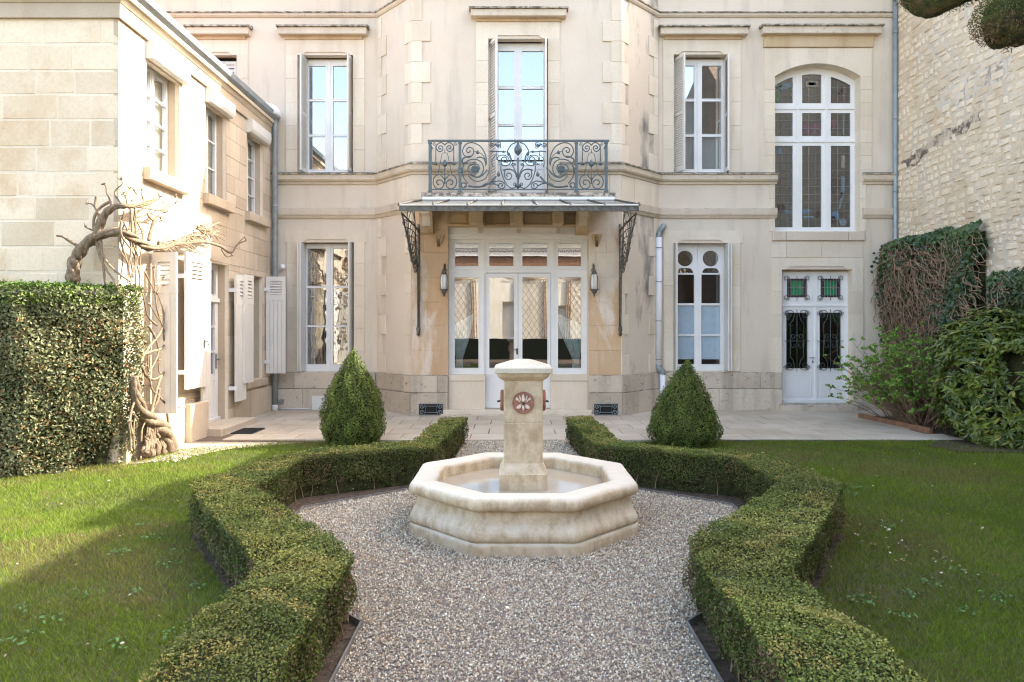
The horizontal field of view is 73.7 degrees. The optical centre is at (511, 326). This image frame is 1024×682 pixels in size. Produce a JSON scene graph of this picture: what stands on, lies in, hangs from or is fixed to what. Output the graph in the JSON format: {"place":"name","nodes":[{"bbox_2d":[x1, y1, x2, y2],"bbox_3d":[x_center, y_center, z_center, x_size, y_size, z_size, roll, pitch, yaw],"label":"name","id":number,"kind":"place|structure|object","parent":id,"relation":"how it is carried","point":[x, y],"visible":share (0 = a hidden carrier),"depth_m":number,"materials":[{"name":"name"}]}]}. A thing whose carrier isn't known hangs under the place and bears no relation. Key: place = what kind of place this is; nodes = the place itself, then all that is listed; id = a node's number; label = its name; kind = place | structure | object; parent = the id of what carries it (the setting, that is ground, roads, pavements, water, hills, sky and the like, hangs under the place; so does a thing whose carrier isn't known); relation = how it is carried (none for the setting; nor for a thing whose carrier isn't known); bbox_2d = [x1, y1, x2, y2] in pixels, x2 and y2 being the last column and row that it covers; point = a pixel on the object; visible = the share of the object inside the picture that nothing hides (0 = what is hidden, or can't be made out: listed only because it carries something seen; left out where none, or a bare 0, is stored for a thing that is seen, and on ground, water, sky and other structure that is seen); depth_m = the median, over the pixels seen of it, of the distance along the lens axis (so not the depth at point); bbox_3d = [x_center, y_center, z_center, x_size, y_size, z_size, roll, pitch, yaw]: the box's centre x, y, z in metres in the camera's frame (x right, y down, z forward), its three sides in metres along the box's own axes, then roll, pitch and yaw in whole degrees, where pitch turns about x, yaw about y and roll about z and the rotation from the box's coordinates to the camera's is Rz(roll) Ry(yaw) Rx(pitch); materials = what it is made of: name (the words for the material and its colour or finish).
{"place":"outdoors","nodes":[
{"label":"outdoors","id":0,"kind":"place"},
{"bbox_2d":[123,441,300,464],"bbox_3d":[-3.750,1.612,8.925,1.700,0.001,1.950,0,0,0],"label":"bare strip","id":1,"kind":"object","parent":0,"point":[195,444],"visible":0.5,"depth_m":9.36,"materials":[{"name":"beige stone"}]},
{"bbox_2d":[148,444,227,461],"bbox_3d":[-4.102,1.603,8.700,0.367,0.054,1.228,0,0,7],"label":"grit","id":2,"kind":"object","parent":1,"relation":"on","point":[186,456],"visible":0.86,"depth_m":8.65,"materials":[{"name":"gravel"}]},
{"bbox_2d":[190,452,457,681],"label":"hedge bed","id":3,"kind":"object","parent":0,"point":[326,672],"visible":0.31,"depth_m":4.54,"materials":[{"name":"soil"}]},
{"bbox_2d":[133,415,468,681],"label":"box hedge","id":4,"kind":"object","parent":3,"relation":"on","point":[282,610],"visible":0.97,"depth_m":3.73,"materials":[{"name":"green plant"}]},
{"bbox_2d":[295,446,461,681],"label":"garden edging","id":5,"kind":"object","parent":3,"relation":"on","point":[356,620],"visible":0.27,"depth_m":3.72,"materials":[{"name":"metal"}]},
{"bbox_2d":[0,438,1023,681],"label":"lawn","id":6,"kind":"structure","parent":0,"point":[217,579],"depth_m":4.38,"materials":[{"name":"plant"}]},
{"bbox_2d":[0,279,148,478],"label":"tall hedge","id":7,"kind":"object","parent":6,"relation":"on","point":[63,388],"visible":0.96,"depth_m":7.57,"materials":[{"name":"green plant"}]},
{"bbox_2d":[318,347,386,445],"bbox_3d":[-2.203,0.951,9.456,0.949,1.361,0.927,0,0,0],"label":"topiary","id":8,"kind":"object","parent":6,"relation":"on","point":[352,414],"visible":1,"depth_m":9.19,"materials":[{"name":"green plant"}]},
{"bbox_2d":[0,441,1015,649],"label":"lawn weeds","id":9,"kind":"object","parent":6,"relation":"on","point":[203,584],"visible":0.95,"depth_m":4.02,"materials":[{"name":"green plant"}]},
{"bbox_2d":[4,446,1020,656],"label":"fallen leaves","id":10,"kind":"object","parent":6,"relation":"on","point":[122,642],"visible":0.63,"depth_m":5.12,"materials":[{"name":"brown plant"}]},
{"bbox_2d":[646,359,723,448],"bbox_3d":[2.362,1.030,9.349,1.031,1.200,0.997,0,0,0],"label":"topiary","id":11,"kind":"object","parent":6,"relation":"on","point":[683,411],"visible":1,"depth_m":9.08,"materials":[{"name":"green plant"}]},
{"bbox_2d":[892,0,1023,53],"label":"pollarded tree","id":12,"kind":"object","parent":6,"relation":"on","point":[1001,22],"visible":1,"depth_m":4.98,"materials":[{"name":"green plant"}]},
{"bbox_2d":[297,440,739,681],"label":"gravel path","id":13,"kind":"structure","parent":0,"point":[586,619],"depth_m":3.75,"materials":[{"name":"grey gravel"}]},
{"bbox_2d":[409,359,637,557],"bbox_3d":[0.090,0.947,5.640,1.780,1.368,1.783,0,0,0],"label":"fountain","id":14,"kind":"object","parent":13,"relation":"on","point":[522,494],"visible":1,"depth_m":5.15,"materials":[{"name":"stone"}]},
{"bbox_2d":[196,410,963,441],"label":"terrace","id":15,"kind":"structure","parent":0,"point":[290,425],"depth_m":10.80,"materials":[{"name":"beige stone"}]},
{"bbox_2d":[230,428,264,433],"bbox_3d":[-4.020,1.582,10.400,0.328,0.016,0.532,0,0,0],"label":"door mat","id":16,"kind":"object","parent":15,"relation":"on","point":[247,430],"depth_m":10.34,"materials":[{"name":"black rubber"}]},
{"bbox_2d":[858,413,932,433],"bbox_3d":[6.199,1.562,11.120,0.060,0.095,1.770,0,0,-6],"label":"timber edging","id":17,"kind":"object","parent":15,"relation":"on","point":[920,428],"visible":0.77,"depth_m":10.93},
{"bbox_2d":[279,440,938,441],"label":"ground","id":18,"kind":"structure","parent":0,"point":[766,440],"depth_m":9.80,"materials":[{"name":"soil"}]},
{"bbox_2d":[0,0,285,463],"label":"side house","id":19,"kind":"structure","parent":18,"relation":"on","point":[153,98],"depth_m":8.67,"materials":[{"name":"stone"}]},
{"bbox_2d":[56,176,246,457],"bbox_3d":[-4.430,-0.035,9.480,0.825,3.421,3.663,0,0,12],"label":"wisteria","id":20,"kind":"object","parent":19,"relation":"attached to","point":[160,438],"visible":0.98,"depth_m":8.12,"materials":[{"name":"brown plant"}]},
{"bbox_2d":[149,251,182,408],"bbox_3d":[-4.705,0.042,9.070,0.310,2.117,0.780,0,0,0],"label":"window","id":21,"kind":"structure","parent":19,"relation":"in","point":[180,400],"depth_m":9.36,"materials":[{"name":"white paint"}]},
{"bbox_2d":[143,39,190,194],"bbox_3d":[-4.675,-2.737,9.050,0.350,1.775,1.040,0,0,0],"label":"window","id":22,"kind":"structure","parent":19,"relation":"in","point":[157,54],"depth_m":9.13,"materials":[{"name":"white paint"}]},
{"bbox_2d":[209,264,220,422],"bbox_3d":[-4.761,0.260,10.650,0.139,2.514,0.892,0,0,0],"label":"door","id":23,"kind":"structure","parent":19,"relation":"in","point":[213,409],"depth_m":10.96,"materials":[{"name":"white paint"}]},
{"bbox_2d":[203,86,235,213],"bbox_3d":[-4.675,-2.737,10.660,0.350,1.775,0.940,0,0,0],"label":"window","id":24,"kind":"structure","parent":19,"relation":"in","point":[214,98],"depth_m":10.77,"materials":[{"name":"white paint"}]},
{"bbox_2d":[246,284,267,388],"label":"window","id":25,"kind":"structure","parent":19,"relation":"in","point":[263,381],"depth_m":12.25,"materials":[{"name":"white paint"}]},
{"bbox_2d":[245,118,270,227],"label":"window","id":26,"kind":"structure","parent":19,"relation":"in","point":[253,128],"depth_m":12.41,"materials":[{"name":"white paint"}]},
{"bbox_2d":[154,0,897,416],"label":"town house","id":27,"kind":"structure","parent":18,"relation":"on","point":[708,188],"depth_m":13.14,"materials":[{"name":"stone"}]},
{"bbox_2d":[219,59,236,75],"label":"window","id":28,"kind":"structure","parent":27,"relation":"in","point":[231,64],"depth_m":13.28,"materials":[{"name":"paint"}]},
{"bbox_2d":[297,242,353,371],"bbox_3d":[-3.600,-0.380,13.258,1.030,2.491,0.437,0,0,0],"label":"window","id":29,"kind":"structure","parent":27,"relation":"in","point":[302,248],"depth_m":13.36,"materials":[{"name":"white paint"}]},
{"bbox_2d":[300,53,352,171],"bbox_3d":[-3.568,-4.112,13.219,0.965,2.233,0.402,0,0,0],"label":"window","id":30,"kind":"structure","parent":27,"relation":"in","point":[305,64],"depth_m":13.35,"materials":[{"name":"white paint"}]},
{"bbox_2d":[439,264,448,295],"bbox_3d":[-1.213,-0.837,12.222,0.164,0.609,0.243,0,0,0],"label":"wall lantern","id":31,"kind":"object","parent":27,"relation":"attached to","point":[444,282],"depth_m":12.14,"materials":[{"name":"glass"}]},
{"bbox_2d":[486,273,517,407],"bbox_3d":[-0.184,0.249,12.504,0.582,2.459,0.060,0,0,0],"label":"door leaf","id":32,"kind":"structure","parent":27,"relation":"in","point":[494,384],"depth_m":12.48,"materials":[{"name":"white paint"}]},
{"bbox_2d":[489,36,546,192],"bbox_3d":[0.103,-3.823,12.357,1.093,2.759,0.446,0,0,0],"label":"balcony door","id":33,"kind":"structure","parent":27,"relation":"in","point":[517,49],"depth_m":12.52,"materials":[{"name":"white paint"}]},
{"bbox_2d":[514,273,549,407],"bbox_3d":[0.371,0.249,12.478,0.663,2.459,0.113,0,0,0],"label":"door leaf","id":34,"kind":"structure","parent":27,"relation":"in","point":[546,383],"depth_m":12.48,"materials":[{"name":"white paint"}]},
{"bbox_2d":[590,264,598,296],"bbox_3d":[1.468,-0.837,12.222,0.164,0.609,0.243,0,0,0],"label":"wall lantern","id":35,"kind":"object","parent":27,"relation":"attached to","point":[594,283],"depth_m":12.14,"materials":[{"name":"glass"}]},
{"bbox_2d":[674,53,729,171],"bbox_3d":[3.658,-4.128,13.250,1.044,2.264,0.511,0,0,0],"label":"window","id":36,"kind":"structure","parent":27,"relation":"in","point":[701,152],"depth_m":13.37,"materials":[{"name":"white paint"}]},
{"bbox_2d":[674,243,731,370],"bbox_3d":[3.670,-0.385,13.234,1.100,2.477,0.371,0,0,0],"label":"window","id":37,"kind":"structure","parent":27,"relation":"in","point":[716,334],"depth_m":13.37,"materials":[{"name":"white paint"}]},
{"bbox_2d":[775,68,854,230],"bbox_3d":[5.935,-3.490,13.405,1.628,3.247,0.090,0,0,0],"label":"arched window","id":38,"kind":"structure","parent":27,"relation":"in","point":[814,107],"depth_m":13.42,"materials":[{"name":"white paint"}]},
{"bbox_2d":[782,272,847,402],"bbox_3d":[5.946,0.202,13.341,1.328,2.573,0.119,0,0,0],"label":"garden door","id":39,"kind":"structure","parent":27,"relation":"in","point":[814,304],"depth_m":13.34,"materials":[{"name":"white paint"}]},
{"bbox_2d":[898,0,1023,419],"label":"boundary wall","id":40,"kind":"structure","parent":18,"relation":"on","point":[960,128],"depth_m":11.27,"materials":[{"name":"stone"}]},
{"bbox_2d":[870,218,988,410],"bbox_3d":[7.078,0.045,11.760,0.596,3.483,3.459,0,0,0],"label":"ivy","id":41,"kind":"object","parent":40,"relation":"attached to","point":[937,282],"visible":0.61,"depth_m":11.52,"materials":[{"name":"green plant"}]},
{"bbox_2d":[975,267,1023,325],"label":"ivy","id":42,"kind":"object","parent":40,"relation":"attached to","point":[1010,288],"visible":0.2,"depth_m":9.91,"materials":[{"name":"green plant"}]},
{"bbox_2d":[638,486,843,681],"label":"hedge bed","id":43,"kind":"object","parent":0,"point":[705,638],"visible":0.15,"depth_m":3.76,"materials":[{"name":"soil"}]},
{"bbox_2d":[638,488,739,681],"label":"garden edging","id":44,"kind":"object","parent":43,"relation":"on","point":[692,620],"visible":0.2,"depth_m":3.70,"materials":[{"name":"metal"}]},
{"bbox_2d":[565,415,936,681],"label":"box hedge","id":45,"kind":"object","parent":43,"relation":"on","point":[759,560],"visible":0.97,"depth_m":3.75,"materials":[{"name":"green plant"}]},
{"bbox_2d":[882,417,1023,451],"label":"planting bed","id":46,"kind":"object","parent":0,"point":[950,432],"visible":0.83,"depth_m":9.19,"materials":[{"name":"soil"}]},
{"bbox_2d":[823,322,959,428],"bbox_3d":[6.320,0.769,10.974,2.279,1.718,2.433,0,0,0],"label":"twiggy shrub","id":47,"kind":"object","parent":46,"relation":"on","point":[912,390],"visible":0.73,"depth_m":10.96,"materials":[{"name":"green plant"}]},
{"bbox_2d":[929,305,1023,449],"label":"broadleaf shrub","id":48,"kind":"object","parent":46,"relation":"on","point":[986,393],"visible":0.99,"depth_m":9.24,"materials":[{"name":"green plant"}]}
]}

